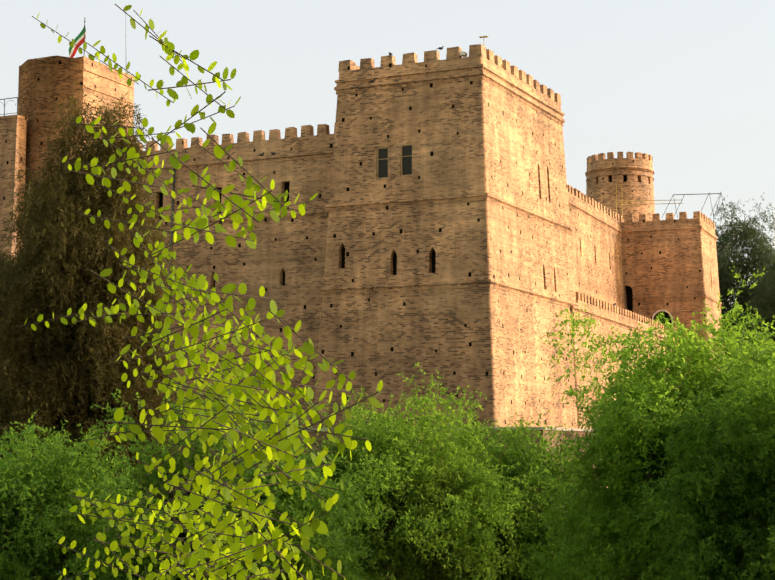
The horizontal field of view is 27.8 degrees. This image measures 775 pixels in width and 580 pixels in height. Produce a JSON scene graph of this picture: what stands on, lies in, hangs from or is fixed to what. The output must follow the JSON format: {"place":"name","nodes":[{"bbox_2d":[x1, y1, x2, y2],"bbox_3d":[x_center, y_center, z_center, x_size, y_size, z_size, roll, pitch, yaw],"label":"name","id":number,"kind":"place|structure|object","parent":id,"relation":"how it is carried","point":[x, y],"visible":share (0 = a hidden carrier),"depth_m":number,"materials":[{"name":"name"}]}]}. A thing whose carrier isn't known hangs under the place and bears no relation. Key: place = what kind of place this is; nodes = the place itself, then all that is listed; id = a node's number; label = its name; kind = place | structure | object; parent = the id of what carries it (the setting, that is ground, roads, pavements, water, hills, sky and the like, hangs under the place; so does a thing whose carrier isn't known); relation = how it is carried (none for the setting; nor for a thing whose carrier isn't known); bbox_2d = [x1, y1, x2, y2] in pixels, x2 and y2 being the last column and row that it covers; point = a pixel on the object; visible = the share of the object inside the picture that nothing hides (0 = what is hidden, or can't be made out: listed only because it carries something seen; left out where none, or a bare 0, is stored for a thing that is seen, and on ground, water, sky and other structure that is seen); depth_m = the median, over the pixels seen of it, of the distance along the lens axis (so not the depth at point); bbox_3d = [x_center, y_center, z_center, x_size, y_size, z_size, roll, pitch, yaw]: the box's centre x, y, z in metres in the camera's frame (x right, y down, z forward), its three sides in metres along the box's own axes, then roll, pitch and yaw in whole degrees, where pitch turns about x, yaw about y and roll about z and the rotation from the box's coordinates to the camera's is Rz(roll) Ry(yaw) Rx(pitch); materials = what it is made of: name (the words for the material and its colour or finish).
{"place":"outdoors","nodes":[
{"label":"outdoors","id":0,"kind":"place"},
{"bbox_2d":[0,0,774,350],"label":"sky","id":1,"kind":"structure","parent":0,"point":[688,85],"materials":[{"name":"white"}]},
{"bbox_2d":[586,158,654,221],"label":"round tower","id":2,"kind":"structure","parent":0,"point":[601,190],"depth_m":143.88,"materials":[{"name":"brick"}]},
{"bbox_2d":[609,175,626,181],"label":"windows","id":3,"kind":"structure","parent":2,"relation":"attached to","point":[624,178],"depth_m":144.03,"materials":[{"name":"black"}]},
{"bbox_2d":[585,152,653,180],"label":"battlements","id":4,"kind":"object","parent":2,"relation":"attached to","point":[610,155],"depth_m":144.27,"materials":[{"name":"brick"}]},
{"bbox_3d":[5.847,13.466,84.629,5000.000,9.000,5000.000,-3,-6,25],"label":"ground","id":5,"kind":"structure","parent":0,"visible":0},
{"bbox_2d":[0,235,44,579],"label":"tamarisk tree","id":6,"kind":"object","parent":5,"relation":"on","point":[5,255],"depth_m":60.45,"materials":[{"name":"green plant"}]},
{"bbox_2d":[0,410,147,579],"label":"bush","id":7,"kind":"object","parent":5,"relation":"on","point":[41,499],"depth_m":47.43,"materials":[{"name":"green plant"}]},
{"bbox_2d":[0,78,187,577],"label":"tamarisk tree","id":8,"kind":"object","parent":5,"relation":"on","point":[63,363],"depth_m":57.97,"materials":[{"name":"plant"}]},
{"bbox_2d":[56,381,382,579],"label":"bush","id":9,"kind":"object","parent":5,"relation":"on","point":[293,505],"depth_m":42.97,"materials":[{"name":"green plant"}]},
{"bbox_2d":[17,4,382,579],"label":"leafy branches","id":10,"kind":"object","parent":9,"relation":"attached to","point":[158,433],"depth_m":5.65,"materials":[{"name":"green plant"}]},
{"bbox_2d":[37,430,607,579],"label":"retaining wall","id":11,"kind":"structure","parent":5,"relation":"on","point":[321,435],"depth_m":86.47,"materials":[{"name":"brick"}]},
{"bbox_2d":[0,115,27,357],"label":"platform block","id":12,"kind":"structure","parent":11,"relation":"on","point":[12,145],"depth_m":105.42,"materials":[{"name":"brown brick"}]},
{"bbox_2d":[0,97,17,115],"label":"platform railing","id":13,"kind":"object","parent":12,"relation":"on","point":[4,105],"visible":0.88,"depth_m":106.15,"materials":[{"name":"grey metal"}]},
{"bbox_2d":[18,55,133,238],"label":"flag tower","id":14,"kind":"structure","parent":11,"relation":"on","point":[44,83],"depth_m":106.62,"materials":[{"name":"brown brick"}]},
{"bbox_2d":[84,18,85,56],"bbox_3d":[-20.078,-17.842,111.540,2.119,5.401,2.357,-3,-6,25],"label":"flagpole","id":15,"kind":"object","parent":14,"relation":"on","point":[84,34],"visible":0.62,"depth_m":110.92,"materials":[{"name":"grey metal"}]},
{"bbox_2d":[69,27,85,57],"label":"flag","id":16,"kind":"object","parent":15,"relation":"attached to","point":[79,40],"visible":0.81,"depth_m":110.87,"materials":[{"name":"fabric"}]},
{"bbox_2d":[83,68,133,137],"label":"brick bands","id":17,"kind":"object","parent":14,"relation":"attached to","point":[100,91],"depth_m":108.36,"materials":[{"name":"beige brick"}]},
{"bbox_2d":[61,134,333,428],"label":"curtain wall","id":18,"kind":"structure","parent":11,"relation":"on","point":[295,249],"depth_m":94.82,"materials":[{"name":"brick"}]},
{"bbox_2d":[167,154,175,341],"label":"downpipe","id":19,"kind":"object","parent":18,"relation":"attached to","point":[172,215],"visible":0.21,"depth_m":97.76,"materials":[{"name":"grey"}]},
{"bbox_2d":[59,124,334,227],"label":"curtain wall trim","id":20,"kind":"structure","parent":18,"relation":"attached to","point":[306,130],"depth_m":96.05,"materials":[{"name":"brown brick"}]},
{"bbox_2d":[159,182,289,286],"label":"curtain wall window","id":21,"kind":"structure","parent":18,"relation":"in","point":[287,185],"depth_m":96.38,"materials":[{"name":"black"}]},
{"bbox_2d":[185,427,592,431],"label":"ledge coping","id":22,"kind":"object","parent":11,"relation":"on","point":[509,428],"visible":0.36,"depth_m":84.58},
{"bbox_2d":[313,56,577,427],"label":"tower","id":23,"kind":"structure","parent":11,"relation":"on","point":[475,136],"depth_m":89.62,"materials":[{"name":"brick"}]},
{"bbox_2d":[342,144,435,274],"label":"windows","id":24,"kind":"structure","parent":23,"relation":"on","point":[382,161],"depth_m":90.15,"materials":[{"name":"black glass"}]},
{"bbox_2d":[319,44,579,306],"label":"tower trim","id":25,"kind":"structure","parent":23,"relation":"attached to","point":[455,74],"depth_m":90.61,"materials":[{"name":"brick"}]},
{"bbox_2d":[460,51,466,56],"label":"floodlight","id":26,"kind":"object","parent":23,"relation":"on","point":[463,54],"visible":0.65,"depth_m":89.30,"materials":[{"name":"white paint"}]},
{"bbox_2d":[571,304,683,428],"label":"terrace block","id":27,"kind":"structure","parent":11,"relation":"on","point":[602,328],"depth_m":103.68,"materials":[{"name":"brick"}]},
{"bbox_2d":[259,46,641,314],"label":"birds","id":28,"kind":"object","parent":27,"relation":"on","point":[371,81],"visible":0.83,"depth_m":91.61,"materials":[{"name":"grey"}]},
{"bbox_2d":[567,191,627,309],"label":"range","id":29,"kind":"structure","parent":27,"relation":"on","point":[597,259],"depth_m":126.00,"materials":[{"name":"brick"}]},
{"bbox_2d":[567,185,622,234],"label":"battlements","id":30,"kind":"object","parent":29,"relation":"attached to","point":[590,201],"depth_m":126.25,"materials":[{"name":"beige brick"}]},
{"bbox_2d":[570,292,678,342],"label":"battlements","id":31,"kind":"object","parent":27,"relation":"attached to","point":[606,309],"depth_m":109.47,"materials":[{"name":"beige brick"}]},
{"bbox_2d":[621,218,724,374],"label":"tower","id":32,"kind":"structure","parent":11,"relation":"on","point":[670,263],"depth_m":133.31,"materials":[{"name":"brick"}]},
{"bbox_2d":[626,286,671,325],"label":"block window","id":33,"kind":"structure","parent":32,"relation":"in","point":[629,292],"depth_m":134.68,"materials":[{"name":"black"}]},
{"bbox_2d":[616,185,682,220],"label":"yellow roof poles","id":34,"kind":"object","parent":32,"relation":"on","point":[639,200],"visible":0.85,"depth_m":136.81,"materials":[{"name":"metal"}]},
{"bbox_2d":[652,310,672,322],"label":"arch trim","id":35,"kind":"structure","parent":32,"relation":"attached to","point":[662,310],"depth_m":132.66,"materials":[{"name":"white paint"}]},
{"bbox_2d":[622,211,721,305],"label":"battlements","id":36,"kind":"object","parent":32,"relation":"attached to","point":[670,216],"depth_m":133.66,"materials":[{"name":"brick"}]},
{"bbox_2d":[662,193,724,217],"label":"metal frame","id":37,"kind":"object","parent":32,"relation":"on","point":[696,194],"visible":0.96,"depth_m":134.91,"materials":[{"name":"grey metal"}]},
{"bbox_2d":[259,362,558,579],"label":"bush","id":38,"kind":"object","parent":5,"relation":"on","point":[393,464],"depth_m":55.17,"materials":[{"name":"green plant"}]},
{"bbox_2d":[410,405,610,579],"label":"bush","id":39,"kind":"object","parent":5,"relation":"on","point":[541,470],"depth_m":59.74,"materials":[{"name":"green plant"}]},
{"bbox_2d":[513,262,774,579],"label":"bush","id":40,"kind":"object","parent":5,"relation":"on","point":[610,525],"depth_m":46.10,"materials":[{"name":"green plant"}]},
{"bbox_2d":[633,302,774,579],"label":"bush","id":41,"kind":"object","parent":5,"relation":"on","point":[761,552],"depth_m":41.97,"materials":[{"name":"green plant"}]},
{"bbox_2d":[710,193,774,371],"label":"eucalyptus","id":42,"kind":"object","parent":5,"relation":"on","point":[745,234],"depth_m":167.14,"materials":[{"name":"green plant"}]},
{"bbox_2d":[743,243,774,365],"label":"eucalyptus","id":43,"kind":"object","parent":5,"relation":"on","point":[766,280],"visible":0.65,"depth_m":159.81,"materials":[{"name":"green plant"}]}
]}

